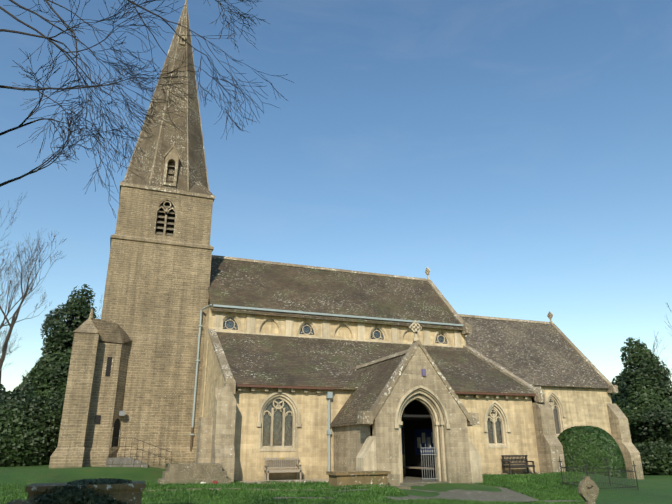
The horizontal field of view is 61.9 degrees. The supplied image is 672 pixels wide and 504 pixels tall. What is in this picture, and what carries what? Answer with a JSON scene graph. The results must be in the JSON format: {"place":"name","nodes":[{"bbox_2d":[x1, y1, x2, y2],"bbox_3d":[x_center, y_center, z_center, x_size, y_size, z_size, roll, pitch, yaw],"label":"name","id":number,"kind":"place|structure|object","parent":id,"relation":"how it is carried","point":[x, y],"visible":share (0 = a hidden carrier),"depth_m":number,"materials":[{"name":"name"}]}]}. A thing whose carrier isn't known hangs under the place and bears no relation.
{"place":"outdoors","nodes":[
{"label":"outdoors","id":0,"kind":"place"},
{"bbox_2d":[0,465,671,503],"bbox_3d":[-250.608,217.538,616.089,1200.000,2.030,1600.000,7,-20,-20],"label":"ground","id":1,"kind":"structure","parent":0,"point":[655,488],"depth_m":22.48,"materials":[{"name":"green plant"}]},
{"bbox_2d":[0,323,22,370],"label":"bare tree","id":2,"kind":"object","parent":1,"relation":"on","point":[1,350],"visible":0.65,"depth_m":127.49,"materials":[{"name":"brown plant"}]},
{"bbox_2d":[0,250,49,328],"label":"bare tree","id":3,"kind":"object","parent":1,"relation":"on","point":[9,287],"visible":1,"depth_m":80.59,"materials":[{"name":"brown plant"}]},
{"bbox_2d":[12,369,42,395],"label":"foliage","id":4,"kind":"object","parent":1,"relation":"on","point":[26,384],"depth_m":62.83,"materials":[{"name":"green plant"}]},
{"bbox_2d":[0,383,62,466],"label":"shrub","id":5,"kind":"object","parent":1,"relation":"on","point":[31,429],"visible":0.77,"depth_m":29.08,"materials":[{"name":"green plant"}]},
{"bbox_2d":[0,196,66,382],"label":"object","id":6,"kind":"object","parent":1,"relation":"on","point":[11,326],"visible":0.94,"depth_m":89.99,"materials":[{"name":"brown plant"}]},
{"bbox_2d":[26,284,96,415],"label":"yew","id":7,"kind":"object","parent":1,"relation":"on","point":[53,363],"depth_m":50.03,"materials":[{"name":"green plant"}]},
{"bbox_2d":[25,481,145,503],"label":"chest tomb","id":8,"kind":"object","parent":1,"relation":"on","point":[129,493],"visible":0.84,"depth_m":11.14,"materials":[{"name":"stone"}]},
{"bbox_2d":[30,478,131,503],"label":"ivy","id":9,"kind":"object","parent":8,"relation":"on","point":[54,496],"visible":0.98,"depth_m":10.85,"materials":[{"name":"green plant"}]},
{"bbox_2d":[6,468,166,503],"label":"headstones","id":10,"kind":"object","parent":1,"relation":"on","point":[19,501],"visible":0.42,"depth_m":8.79,"materials":[{"name":"stone"}]},
{"bbox_2d":[106,457,147,467],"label":"stone steps","id":11,"kind":"structure","parent":1,"relation":"on","point":[122,462],"depth_m":28.21,"materials":[{"name":"grey stone"}]},
{"bbox_2d":[112,438,171,465],"bbox_3d":[-9.906,10.239,28.733,2.916,1.362,0.024,7,-20,-20],"label":"stair railing","id":12,"kind":"object","parent":11,"relation":"on","point":[125,446],"visible":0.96,"depth_m":28.77,"materials":[{"name":"black metal"}]},
{"bbox_2d":[99,186,213,468],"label":"tower","id":13,"kind":"structure","parent":1,"relation":"on","point":[156,298],"depth_m":31.97,"materials":[{"name":"stone"}]},
{"bbox_2d":[49,309,131,468],"bbox_3d":[-12.755,7.221,29.812,3.130,8.400,3.620,7,-20,-20],"label":"stair turret","id":14,"kind":"object","parent":13,"relation":"attached to","point":[91,392],"visible":0.75,"depth_m":28.55,"materials":[{"name":"beige stone"}]},
{"bbox_2d":[119,411,124,415],"bbox_3d":[-11.244,8.481,29.423,0.280,0.250,0.240,7,-20,-20],"label":"lamp","id":15,"kind":"object","parent":13,"relation":"attached to","point":[121,413],"visible":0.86,"depth_m":29.31,"materials":[{"name":"paint"}]},
{"bbox_2d":[94,202,174,446],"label":"tower windows","id":16,"kind":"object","parent":13,"relation":"on","point":[116,432],"visible":0.31,"depth_m":29.57,"materials":[{"name":"black"}]},
{"bbox_2d":[104,31,186,448],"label":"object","id":17,"kind":"object","parent":13,"relation":"attached to","point":[170,202],"visible":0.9,"depth_m":34.24,"materials":[{"name":"beige stone"}]},
{"bbox_2d":[155,165,174,235],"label":"louvres","id":18,"kind":"object","parent":13,"relation":"attached to","point":[167,228],"visible":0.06,"depth_m":34.30,"materials":[{"name":"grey wood"}]},
{"bbox_2d":[124,0,208,191],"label":"spire ribs","id":19,"kind":"object","parent":13,"relation":"on","point":[185,4],"visible":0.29,"depth_m":38.00,"materials":[{"name":"beige stone"}]},
{"bbox_2d":[119,182,214,201],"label":"tower cornice","id":20,"kind":"structure","parent":13,"relation":"attached to","point":[166,190],"depth_m":34.60,"materials":[{"name":"beige stone"}]},
{"bbox_2d":[122,6,212,194],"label":"spire","id":21,"kind":"structure","parent":13,"relation":"on","point":[170,134],"depth_m":37.13,"materials":[{"name":"stone"}]},
{"bbox_2d":[163,147,178,186],"bbox_3d":[-10.459,-5.314,35.466,0.800,2.730,0.694,7,-20,-20],"label":"window surround","id":22,"kind":"object","parent":13,"relation":"attached to","point":[172,156],"visible":0.67,"depth_m":35.21,"materials":[{"name":"stone"}]},
{"bbox_2d":[180,35,184,44],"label":"spire window","id":23,"kind":"structure","parent":13,"relation":"attached to","point":[183,37],"depth_m":40.55,"materials":[{"name":"stone"}]},
{"bbox_2d":[190,427,193,451],"bbox_3d":[-7.862,10.573,30.392,0.115,2.000,0.115,-1,-19,1],"label":"drainpipe","id":24,"kind":"object","parent":13,"relation":"attached to","point":[191,440],"visible":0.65,"depth_m":30.47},
{"bbox_2d":[157,463,230,484],"bbox_3d":[-5.567,8.749,21.999,2.640,0.810,1.500,7,-20,-20],"label":"stepped base","id":25,"kind":"object","parent":1,"relation":"on","point":[198,473],"visible":0.88,"depth_m":21.54,"materials":[{"name":"stone"}]},
{"bbox_2d":[146,485,410,491],"bbox_3d":[-1.838,8.023,18.857,8.863,0.199,0.338,2,-19,-6],"label":"edging","id":26,"kind":"object","parent":1,"relation":"on","point":[404,487],"visible":0.29,"depth_m":18.93,"materials":[{"name":"stone"}]},
{"bbox_2d":[0,471,584,503],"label":"grass tufts","id":27,"kind":"object","parent":1,"relation":"on","point":[223,495],"visible":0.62,"depth_m":17.80,"materials":[{"name":"green plant"}]},
{"bbox_2d":[197,307,465,434],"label":"nave walls","id":28,"kind":"structure","parent":1,"relation":"on","point":[271,326],"depth_m":33.65,"materials":[{"name":"beige stone"}]},
{"bbox_2d":[208,258,462,329],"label":"nave roof","id":29,"kind":"structure","parent":28,"relation":"on","point":[254,284],"depth_m":36.64,"materials":[{"name":"grey stone"}]},
{"bbox_2d":[213,304,463,326],"bbox_3d":[0.873,3.989,34.605,16.780,0.120,0.160,7,-20,-20],"label":"gutter","id":30,"kind":"object","parent":28,"relation":"attached to","point":[315,313],"visible":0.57,"depth_m":34.10,"materials":[{"name":"paint"}]},
{"bbox_2d":[334,424,370,470],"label":"porch sides","id":31,"kind":"object","parent":1,"relation":"on","point":[349,440],"visible":0.07,"depth_m":24.05,"materials":[{"name":"beige stone"}]},
{"bbox_2d":[326,470,390,486],"bbox_3d":[0.820,8.352,20.567,2.160,0.550,1.010,7,-20,-20],"label":"chest","id":32,"kind":"object","parent":1,"relation":"on","point":[342,478],"visible":0.79,"depth_m":20.21,"materials":[{"name":"stone"}]},
{"bbox_2d":[203,335,539,480],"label":"aisle walls","id":33,"kind":"structure","parent":1,"relation":"on","point":[311,452],"depth_m":25.84,"materials":[{"name":"beige stone"}]},
{"bbox_2d":[190,304,332,470],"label":"downpipes","id":34,"kind":"object","parent":33,"relation":"attached to","point":[329,395],"visible":0.75,"depth_m":30.96,"materials":[{"name":"metal"}]},
{"bbox_2d":[223,317,501,445],"bbox_3d":[1.519,6.922,30.795,15.040,7.250,6.190,7,-20,-20],"label":"glass","id":35,"kind":"object","parent":33,"relation":"on","point":[277,429],"visible":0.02,"depth_m":25.46,"materials":[{"name":"grey glass"}]},
{"bbox_2d":[216,332,534,393],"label":"aisle roof","id":36,"kind":"structure","parent":33,"relation":"on","point":[254,359],"depth_m":30.16,"materials":[{"name":"grey stone"}]},
{"bbox_2d":[236,384,535,395],"bbox_3d":[3.117,6.785,27.367,16.320,0.100,0.140,7,-20,-20],"label":"gutter","id":37,"kind":"object","parent":33,"relation":"attached to","point":[329,388],"visible":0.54,"depth_m":25.92,"materials":[{"name":"metal"}]},
{"bbox_2d":[214,311,565,482],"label":"dressings","id":38,"kind":"structure","parent":33,"relation":"attached to","point":[219,318],"depth_m":29.23,"materials":[{"name":"stone"}]},
{"bbox_2d":[223,315,562,447],"bbox_3d":[5.260,7.356,32.085,23.000,7.240,6.350,7,-20,-20],"label":"window tracery","id":39,"kind":"object","parent":33,"relation":"attached to","point":[492,418],"visible":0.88,"depth_m":29.17,"materials":[{"name":"stone"}]},
{"bbox_2d":[330,354,429,426],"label":"porch roof","id":40,"kind":"structure","parent":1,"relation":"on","point":[373,379],"depth_m":25.32,"materials":[{"name":"grey stone"}]},
{"bbox_2d":[196,384,643,481],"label":"buttresses","id":41,"kind":"structure","parent":1,"relation":"on","point":[215,437],"depth_m":28.50,"materials":[{"name":"stone"}]},
{"bbox_2d":[370,345,471,485],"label":"porch front wall","id":42,"kind":"structure","parent":1,"relation":"on","point":[383,430],"depth_m":22.75,"materials":[{"name":"stone"}]},
{"bbox_2d":[400,476,448,484],"bbox_3d":[2.677,9.742,23.884,3.200,0.090,4.580,7,-20,-20],"label":"doorstep","id":43,"kind":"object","parent":1,"relation":"on","point":[408,480],"depth_m":22.29,"materials":[{"name":"beige stone"}]},
{"bbox_2d":[420,444,438,480],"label":"gate","id":44,"kind":"structure","parent":43,"relation":"on","point":[429,478],"depth_m":22.43,"materials":[{"name":"metal"}]},
{"bbox_2d":[275,489,579,502],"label":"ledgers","id":45,"kind":"object","parent":1,"relation":"on","point":[406,498],"visible":0.27,"depth_m":16.64,"materials":[{"name":"grey stone"}]},
{"bbox_2d":[541,387,611,435],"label":"chancel walls","id":46,"kind":"structure","parent":1,"relation":"on","point":[585,407],"depth_m":38.41,"materials":[{"name":"beige stone"}]},
{"bbox_2d":[461,317,608,388],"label":"roof","id":47,"kind":"structure","parent":46,"relation":"on","point":[535,354],"depth_m":40.54,"materials":[{"name":"grey stone"}]},
{"bbox_2d":[549,399,559,433],"bbox_3d":[14.473,10.938,37.560,1.240,2.600,0.001,7,-20,-20],"label":"window","id":48,"kind":"structure","parent":46,"relation":"attached to","point":[556,420],"depth_m":37.58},
{"bbox_2d":[577,476,598,503],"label":"grave cross","id":49,"kind":"object","parent":1,"relation":"on","point":[588,490],"visible":1,"depth_m":14.31,"materials":[{"name":"stone"}]},
{"bbox_2d":[557,425,626,477],"bbox_3d":[15.697,12.498,34.882,4.088,3.232,4.119,7,-20,-20],"label":"topiary","id":50,"kind":"object","parent":1,"relation":"on","point":[614,456],"depth_m":33.49,"materials":[{"name":"green plant"}]},
{"bbox_2d":[558,457,638,490],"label":"railings","id":51,"kind":"object","parent":1,"relation":"on","point":[594,472],"visible":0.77,"depth_m":22.72,"materials":[{"name":"grey metal"}]},
{"bbox_2d":[610,373,623,403],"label":"tree","id":52,"kind":"object","parent":1,"relation":"on","point":[614,397],"depth_m":53.70,"materials":[{"name":"green plant"}]},
{"bbox_2d":[614,337,671,474],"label":"yew","id":53,"kind":"object","parent":1,"relation":"on","point":[643,403],"depth_m":44.23,"materials":[{"name":"green plant"}]},
{"bbox_2d":[632,303,671,386],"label":"bare tree","id":54,"kind":"object","parent":1,"relation":"on","point":[653,348],"visible":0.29,"depth_m":67.41,"materials":[{"name":"brown plant"}]},
{"bbox_3d":[-6.021,-2.415,3.446,6.096,6.880,6.715,7,-20,-20],"label":"shade evergreen","id":55,"kind":"object","parent":1,"relation":"on","visible":0},
{"bbox_2d":[0,0,293,217],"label":"tree branches","id":56,"kind":"object","parent":55,"relation":"attached to","point":[68,88],"visible":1,"depth_m":6.88,"materials":[{"name":"brown wood"}]},
{"bbox_2d":[0,0,671,391],"label":"sky","id":57,"kind":"structure","parent":0,"point":[518,153],"materials":[{"name":"blue"}]},
{"bbox_2d":[239,473,533,483],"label":"gravel","id":58,"kind":"structure","parent":0,"point":[317,480],"depth_m":23.39,"materials":[{"name":"beige gravel"}]},
{"bbox_2d":[264,458,301,480],"bbox_3d":[-2.289,9.367,24.144,1.580,0.920,0.550,7,-20,-20],"label":"bench","id":59,"kind":"object","parent":58,"relation":"on","point":[278,469],"visible":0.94,"depth_m":24.25,"materials":[{"name":"brown wood"}]},
{"bbox_2d":[256,472,542,483],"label":"wall foot stones","id":60,"kind":"object","parent":58,"relation":"on","point":[328,481],"depth_m":22.23,"materials":[{"name":"beige stone"}]},
{"bbox_2d":[501,455,534,473],"bbox_3d":[9.183,10.715,28.194,1.600,0.920,0.550,7,-20,-20],"label":"bench","id":61,"kind":"object","parent":58,"relation":"on","point":[509,466],"visible":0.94,"depth_m":28.28,"materials":[{"name":"brown wood"}]},
{"bbox_2d":[208,255,617,425],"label":"copings","id":62,"kind":"object","parent":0,"point":[366,417],"visible":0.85,"depth_m":30.09,"materials":[{"name":"stone"}]},
{"bbox_2d":[236,267,552,482],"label":"stone trim","id":63,"kind":"structure","parent":62,"relation":"on","point":[366,460],"depth_m":22.77,"materials":[{"name":"stone"}]},
{"bbox_2d":[401,414,435,477],"bbox_3d":[2.585,8.607,24.515,3.300,2.650,4.100,7,-20,-20],"label":"doorway interior","id":64,"kind":"object","parent":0,"point":[412,423],"visible":0.19,"depth_m":25.77,"materials":[{"name":"black"}]},
{"bbox_2d":[401,428,433,454],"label":"noticeboards","id":65,"kind":"object","parent":64,"relation":"attached to","point":[419,432],"visible":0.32,"depth_m":25.49,"materials":[{"name":"blue"}]},
{"bbox_2d":[417,432,432,447],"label":"papers","id":66,"kind":"object","parent":65,"relation":"attached to","point":[423,441],"visible":0.52,"depth_m":25.26,"materials":[{"name":"white paper"}]},
{"bbox_2d":[403,466,434,469],"bbox_3d":[2.589,9.386,24.244,3.200,0.060,3.500,7,-20,-20],"label":"porch bench","id":67,"kind":"object","parent":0,"point":[411,467],"visible":0.21,"depth_m":24.78,"materials":[{"name":"beige stone"}]},
{"bbox_2d":[394,483,538,501],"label":"paving","id":68,"kind":"structure","parent":0,"point":[506,494],"depth_m":18.83,"materials":[{"name":"grey stone"}]}
]}

